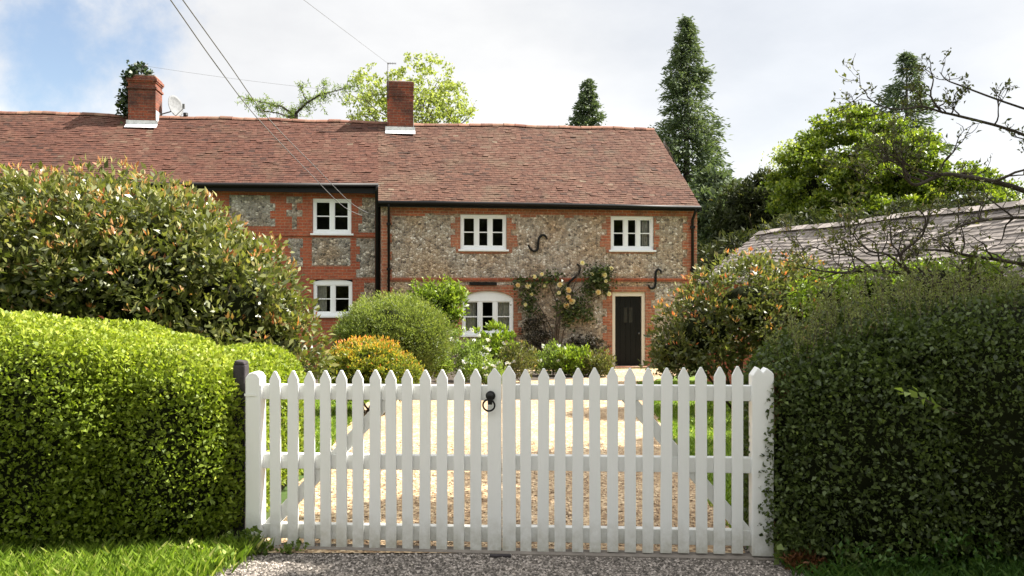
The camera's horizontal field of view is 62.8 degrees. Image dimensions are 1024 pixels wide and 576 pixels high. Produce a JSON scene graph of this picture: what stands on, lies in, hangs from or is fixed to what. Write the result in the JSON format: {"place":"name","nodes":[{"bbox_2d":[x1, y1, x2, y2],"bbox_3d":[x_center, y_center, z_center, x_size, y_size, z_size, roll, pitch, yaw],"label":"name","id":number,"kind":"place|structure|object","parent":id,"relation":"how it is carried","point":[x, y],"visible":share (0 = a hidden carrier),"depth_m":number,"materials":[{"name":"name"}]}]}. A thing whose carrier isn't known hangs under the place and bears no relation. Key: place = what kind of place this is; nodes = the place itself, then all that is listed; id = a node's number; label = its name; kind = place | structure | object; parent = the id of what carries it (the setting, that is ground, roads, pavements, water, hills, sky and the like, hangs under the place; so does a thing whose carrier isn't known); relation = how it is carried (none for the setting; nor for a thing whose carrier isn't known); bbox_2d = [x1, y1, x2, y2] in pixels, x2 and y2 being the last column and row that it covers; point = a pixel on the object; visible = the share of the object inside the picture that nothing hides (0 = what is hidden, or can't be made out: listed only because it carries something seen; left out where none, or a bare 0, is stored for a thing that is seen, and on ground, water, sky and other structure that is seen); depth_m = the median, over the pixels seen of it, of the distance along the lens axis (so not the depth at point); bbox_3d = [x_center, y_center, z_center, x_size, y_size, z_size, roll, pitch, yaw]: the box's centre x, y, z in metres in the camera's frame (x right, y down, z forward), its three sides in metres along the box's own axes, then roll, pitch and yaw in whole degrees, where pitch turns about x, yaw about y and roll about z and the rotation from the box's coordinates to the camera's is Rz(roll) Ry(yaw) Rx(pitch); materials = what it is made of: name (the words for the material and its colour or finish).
{"place":"outdoors","nodes":[
{"label":"outdoors","id":0,"kind":"place"},
{"bbox_2d":[0,154,341,383],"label":"photinia shrub","id":1,"kind":"object","parent":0,"point":[72,246],"visible":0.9,"depth_m":8.77,"materials":[{"name":"green plant"}]},
{"bbox_2d":[315,400,368,447],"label":"lawn","id":2,"kind":"structure","parent":0,"point":[333,413],"depth_m":12.53,"materials":[{"name":"green plant"}]},
{"bbox_2d":[300,382,414,474],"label":"grass","id":3,"kind":"structure","parent":0,"point":[333,425],"depth_m":11.02,"materials":[{"name":"green plant"}]},
{"bbox_2d":[258,369,744,552],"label":"driveway","id":4,"kind":"structure","parent":0,"point":[638,373],"depth_m":7.37,"materials":[{"name":"beige gravel"}]},
{"bbox_2d":[315,335,424,412],"bbox_3d":[-2.039,1.246,12.193,1.635,1.154,1.275,0,0,0],"label":"spiraea shrub","id":5,"kind":"object","parent":4,"relation":"on","point":[383,358],"visible":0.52,"depth_m":11.91,"materials":[{"name":"yellow plant"}]},
{"bbox_2d":[443,326,491,383],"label":"perennial","id":6,"kind":"object","parent":4,"relation":"on","point":[463,352],"visible":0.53,"depth_m":16.50,"materials":[{"name":"green plant"}]},
{"bbox_2d":[458,351,510,384],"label":"perennial","id":7,"kind":"object","parent":4,"relation":"on","point":[485,371],"visible":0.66,"depth_m":16.06,"materials":[{"name":"green plant"}]},
{"bbox_2d":[208,546,802,575],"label":"lane","id":8,"kind":"structure","parent":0,"point":[479,565],"depth_m":4.90,"materials":[{"name":"grey gravel"}]},
{"bbox_2d":[489,554,510,557],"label":"stop block","id":9,"kind":"structure","parent":8,"relation":"on","point":[500,555],"depth_m":5.05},
{"bbox_2d":[267,542,774,561],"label":"kerb","id":10,"kind":"structure","parent":8,"relation":"on","point":[640,554],"depth_m":5.10,"materials":[{"name":"grey concrete"}]},
{"bbox_2d":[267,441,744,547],"bbox_3d":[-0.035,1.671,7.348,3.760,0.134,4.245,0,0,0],"label":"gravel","id":11,"kind":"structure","parent":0,"point":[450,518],"depth_m":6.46,"materials":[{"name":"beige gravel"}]},
{"bbox_2d":[0,0,1023,202],"label":"sky","id":12,"kind":"structure","parent":0,"point":[526,62],"materials":[{"name":"white"}]},
{"bbox_2d":[207,350,1009,575],"bbox_3d":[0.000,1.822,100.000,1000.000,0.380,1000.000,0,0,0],"label":"ground","id":13,"kind":"structure","parent":0,"point":[284,495],"depth_m":6.65,"materials":[{"name":"brown soil"}]},
{"bbox_2d":[0,308,269,545],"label":"hedge","id":14,"kind":"object","parent":13,"relation":"on","point":[121,428],"visible":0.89,"depth_m":5.15,"materials":[{"name":"green plant"}]},
{"bbox_2d":[0,529,274,575],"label":"grass","id":15,"kind":"structure","parent":13,"relation":"on","point":[129,556],"depth_m":4.83,"materials":[{"name":"green plant"}]},
{"bbox_2d":[0,74,380,368],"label":"cottage","id":16,"kind":"structure","parent":13,"relation":"on","point":[254,172],"depth_m":20.94,"materials":[{"name":"red brick"}]},
{"bbox_2d":[114,60,153,122],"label":"ivy","id":17,"kind":"object","parent":16,"relation":"attached to","point":[131,70],"visible":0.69,"depth_m":21.95,"materials":[{"name":"green plant"}]},
{"bbox_2d":[141,65,383,94],"bbox_3d":[-6.561,-5.555,22.418,6.385,0.592,0.068,0,0,-8],"label":"overhead wire","id":18,"kind":"object","parent":16,"relation":"attached to","point":[240,79],"visible":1,"depth_m":22.29,"materials":[{"name":"grey metal"}]},
{"bbox_2d":[170,0,367,217],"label":"overhead wire","id":19,"kind":"object","parent":16,"relation":"attached to","point":[245,103],"visible":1,"depth_m":11.82,"materials":[{"name":"grey metal"}]},
{"bbox_2d":[182,0,373,215],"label":"overhead wire","id":20,"kind":"object","parent":16,"relation":"attached to","point":[254,100],"visible":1,"depth_m":11.91,"materials":[{"name":"grey metal"}]},
{"bbox_2d":[310,198,352,235],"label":"window","id":21,"kind":"structure","parent":16,"relation":"in","point":[330,217],"depth_m":20.93,"materials":[{"name":"white paint"}]},
{"bbox_2d":[313,279,352,317],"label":"window","id":22,"kind":"structure","parent":16,"relation":"in","point":[335,296],"depth_m":20.94,"materials":[{"name":"white paint"}]},
{"bbox_2d":[164,538,234,568],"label":"weed","id":23,"kind":"object","parent":13,"relation":"on","point":[217,549],"visible":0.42,"depth_m":4.95,"materials":[{"name":"green plant"}]},
{"bbox_2d":[233,359,248,535],"bbox_3d":[-1.739,1.091,5.385,0.078,1.259,0.090,0,0,0],"label":"gate post","id":24,"kind":"object","parent":13,"relation":"on","point":[240,370],"visible":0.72,"depth_m":5.34,"materials":[{"name":"grey wood"}]},
{"bbox_2d":[244,368,501,550],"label":"gate","id":25,"kind":"structure","parent":24,"relation":"attached to","point":[391,461],"depth_m":5.21,"materials":[{"name":"white paint"}]},
{"bbox_2d":[219,342,305,494],"bbox_3d":[-2.435,1.132,6.771,1.446,1.370,2.089,0,0,0],"label":"hedge","id":26,"kind":"object","parent":13,"relation":"on","point":[268,360],"visible":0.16,"depth_m":6.68,"materials":[{"name":"green plant"}]},
{"bbox_2d":[233,525,309,556],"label":"ivy","id":27,"kind":"object","parent":13,"relation":"on","point":[287,548],"visible":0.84,"depth_m":5.13,"materials":[{"name":"green plant"}]},
{"bbox_2d":[234,75,367,118],"bbox_3d":[-7.410,-2.799,29.937,4.680,9.608,1.518,0,0,0],"label":"larch tree","id":28,"kind":"object","parent":13,"relation":"on","point":[300,107],"visible":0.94,"depth_m":29.90,"materials":[{"name":"green plant"}]},
{"bbox_2d":[341,50,478,123],"bbox_3d":[-4.411,-4.061,35.996,5.781,12.136,5.385,0,0,-15],"label":"broadleaf tree","id":29,"kind":"object","parent":13,"relation":"on","point":[431,99],"visible":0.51,"depth_m":35.40,"materials":[{"name":"green plant"}]},
{"bbox_2d":[312,371,588,383],"bbox_3d":[-2.900,1.929,17.400,10.200,0.122,5.600,0,0,0],"label":"garden bed","id":30,"kind":"object","parent":13,"relation":"on","point":[451,378],"visible":0.05,"depth_m":18.53,"materials":[{"name":"green plant"}]},
{"bbox_2d":[327,288,455,375],"bbox_3d":[-2.152,0.949,15.188,2.372,1.914,2.056,0,0,0],"label":"round shrub","id":31,"kind":"object","parent":30,"relation":"on","point":[423,336],"visible":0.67,"depth_m":14.76,"materials":[{"name":"green plant"}]},
{"bbox_2d":[412,352,455,381],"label":"perennial","id":32,"kind":"object","parent":30,"relation":"on","point":[445,368],"visible":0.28,"depth_m":15.44,"materials":[{"name":"green plant"}]},
{"bbox_2d":[403,273,471,377],"bbox_3d":[-1.711,0.821,18.638,1.684,2.347,1.364,0,0,0],"label":"upright shrub","id":33,"kind":"object","parent":30,"relation":"on","point":[447,299],"visible":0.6,"depth_m":18.46,"materials":[{"name":"green plant"}]},
{"bbox_2d":[466,319,520,365],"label":"perennial","id":34,"kind":"object","parent":30,"relation":"on","point":[495,343],"visible":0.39,"depth_m":17.57,"materials":[{"name":"green plant"}]},
{"bbox_2d":[494,340,540,380],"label":"perennial","id":35,"kind":"object","parent":30,"relation":"on","point":[517,362],"visible":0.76,"depth_m":17.18,"materials":[{"name":"green plant"}]},
{"bbox_2d":[530,338,570,375],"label":"perennial","id":36,"kind":"object","parent":30,"relation":"on","point":[542,358],"visible":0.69,"depth_m":18.87,"materials":[{"name":"green plant"}]},
{"bbox_2d":[549,342,592,376],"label":"perennial","id":37,"kind":"object","parent":30,"relation":"on","point":[574,363],"visible":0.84,"depth_m":18.74,"materials":[{"name":"green plant"}]},
{"bbox_2d":[579,347,616,376],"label":"perennial","id":38,"kind":"object","parent":30,"relation":"on","point":[597,361],"visible":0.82,"depth_m":18.73,"materials":[{"name":"green plant"}]},
{"bbox_2d":[378,62,701,368],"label":"cottage","id":39,"kind":"structure","parent":13,"relation":"on","point":[484,212],"depth_m":21.30,"materials":[{"name":"red brick"}]},
{"bbox_2d":[304,0,385,61],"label":"overhead wire","id":40,"kind":"object","parent":39,"relation":"attached to","point":[341,28],"visible":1,"depth_m":16.38,"materials":[{"name":"grey metal"}]},
{"bbox_2d":[458,214,508,251],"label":"window","id":41,"kind":"structure","parent":39,"relation":"in","point":[477,232],"depth_m":20.91,"materials":[{"name":"white paint"}]},
{"bbox_2d":[460,291,512,336],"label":"window","id":42,"kind":"structure","parent":39,"relation":"in","point":[485,306],"depth_m":20.92,"materials":[{"name":"white paint"}]},
{"bbox_2d":[510,258,616,353],"bbox_3d":[1.316,0.629,20.833,2.805,2.749,0.605,0,0,-8],"label":"climbing rose","id":43,"kind":"object","parent":39,"relation":"attached to","point":[598,276],"visible":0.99,"depth_m":20.92,"materials":[{"name":"green plant"}]},
{"bbox_2d":[615,296,640,364],"bbox_3d":[2.960,1.092,21.396,0.692,1.755,0.085,0,0,-8],"label":"door","id":44,"kind":"structure","parent":39,"relation":"in","point":[627,308],"depth_m":21.41,"materials":[{"name":"black paint"}]},
{"bbox_2d":[609,216,655,251],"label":"window","id":45,"kind":"structure","parent":39,"relation":"in","point":[628,233],"depth_m":21.44,"materials":[{"name":"white paint"}]},
{"bbox_2d":[518,313,610,356],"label":"shrub","id":46,"kind":"object","parent":13,"relation":"on","point":[533,340],"visible":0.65,"depth_m":20.80,"materials":[{"name":"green plant"}]},
{"bbox_2d":[565,78,606,125],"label":"conifer tree","id":47,"kind":"object","parent":13,"relation":"on","point":[587,95],"visible":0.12,"depth_m":61.60,"materials":[{"name":"green plant"}]},
{"bbox_2d":[647,14,741,301],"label":"conifer tree","id":48,"kind":"object","parent":13,"relation":"on","point":[686,52],"visible":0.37,"depth_m":45.41,"materials":[{"name":"green plant"}]},
{"bbox_2d":[688,163,743,285],"bbox_3d":[8.868,-1.769,36.266,3.580,7.546,4.790,0,0,0],"label":"conifer bush","id":49,"kind":"object","parent":13,"relation":"on","point":[707,187],"visible":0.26,"depth_m":35.64,"materials":[{"name":"green plant"}]},
{"bbox_2d":[701,166,781,258],"bbox_3d":[9.672,-1.358,31.913,5.000,6.715,3.874,0,0,0],"label":"yew tree","id":50,"kind":"object","parent":13,"relation":"on","point":[744,199],"visible":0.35,"depth_m":31.29,"materials":[{"name":"green plant"}]},
{"bbox_2d":[756,138,801,175],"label":"pale tree","id":51,"kind":"object","parent":13,"relation":"on","point":[779,147],"visible":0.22,"depth_m":44.00,"materials":[{"name":"green plant"}]},
{"bbox_2d":[773,372,792,552],"bbox_3d":[1.656,1.120,5.165,0.110,1.200,0.110,0,0,0],"label":"gate post","id":52,"kind":"object","parent":13,"relation":"on","point":[778,402],"visible":0.13,"depth_m":5.11,"materials":[{"name":"white wood"}]},
{"bbox_2d":[502,366,773,556],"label":"gate","id":53,"kind":"structure","parent":52,"relation":"attached to","point":[739,534],"depth_m":5.09,"materials":[{"name":"white paint"}]},
{"bbox_2d":[779,541,830,573],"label":"dead fern","id":54,"kind":"object","parent":13,"relation":"on","point":[795,557],"visible":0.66,"depth_m":4.82,"materials":[{"name":"brown plant"}]},
{"bbox_2d":[770,520,864,569],"bbox_3d":[1.767,1.514,4.918,0.531,0.298,0.284,0,0,9],"label":"ground ivy","id":55,"kind":"object","parent":13,"relation":"on","point":[777,548],"visible":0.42,"depth_m":4.86,"materials":[{"name":"green plant"}]},
{"bbox_2d":[697,185,1020,289],"bbox_3d":[10.277,-0.492,24.019,10.834,4.985,3.761,0,0,0],"label":"yew tree","id":56,"kind":"object","parent":13,"relation":"on","point":[737,240],"visible":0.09,"depth_m":23.68,"materials":[{"name":"green plant"}]},
{"bbox_2d":[698,199,1023,384],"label":"outbuilding","id":57,"kind":"structure","parent":13,"relation":"on","point":[994,229],"depth_m":13.18,"materials":[{"name":"stone"}]},
{"bbox_2d":[742,244,1023,564],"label":"hedge","id":58,"kind":"object","parent":13,"relation":"on","point":[866,452],"visible":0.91,"depth_m":4.85,"materials":[{"name":"green plant"}]},
{"bbox_2d":[895,386,964,415],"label":"bramble","id":59,"kind":"object","parent":58,"relation":"attached to","point":[913,394],"visible":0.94,"depth_m":4.55,"materials":[{"name":"green plant"}]},
{"bbox_2d":[757,103,1023,224],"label":"maple tree","id":60,"kind":"object","parent":13,"relation":"on","point":[794,191],"visible":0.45,"depth_m":26.62,"materials":[{"name":"green plant"}]},
{"bbox_2d":[775,548,1023,575],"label":"grass","id":61,"kind":"structure","parent":13,"relation":"on","point":[1015,569],"depth_m":4.72,"materials":[{"name":"green plant"}]},
{"bbox_2d":[822,526,1016,575],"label":"weed","id":62,"kind":"object","parent":13,"relation":"on","point":[978,557],"visible":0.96,"depth_m":4.69,"materials":[{"name":"green plant"}]},
{"bbox_2d":[873,49,967,199],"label":"conifer tree","id":63,"kind":"object","parent":13,"relation":"on","point":[906,58],"visible":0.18,"depth_m":41.67,"materials":[{"name":"green plant"}]},
{"bbox_2d":[636,376,748,527],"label":"lawn","id":64,"kind":"structure","parent":0,"point":[690,378],"depth_m":10.65,"materials":[{"name":"green plant"}]},
{"bbox_2d":[638,245,849,409],"bbox_3d":[3.426,0.605,12.476,3.274,2.450,2.321,0,0,0],"label":"photinia shrub","id":65,"kind":"object","parent":64,"relation":"on","point":[708,327],"visible":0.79,"depth_m":12.00,"materials":[{"name":"green plant"}]},
{"bbox_2d":[749,47,1023,303],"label":"gnarled tree","id":66,"kind":"object","parent":64,"relation":"on","point":[912,253],"visible":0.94,"depth_m":9.21,"materials":[{"name":"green plant"}]},
{"bbox_2d":[783,251,1023,327],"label":"laurel shrub","id":67,"kind":"object","parent":64,"relation":"on","point":[839,285],"visible":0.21,"depth_m":10.75,"materials":[{"name":"green plant"}]}
]}

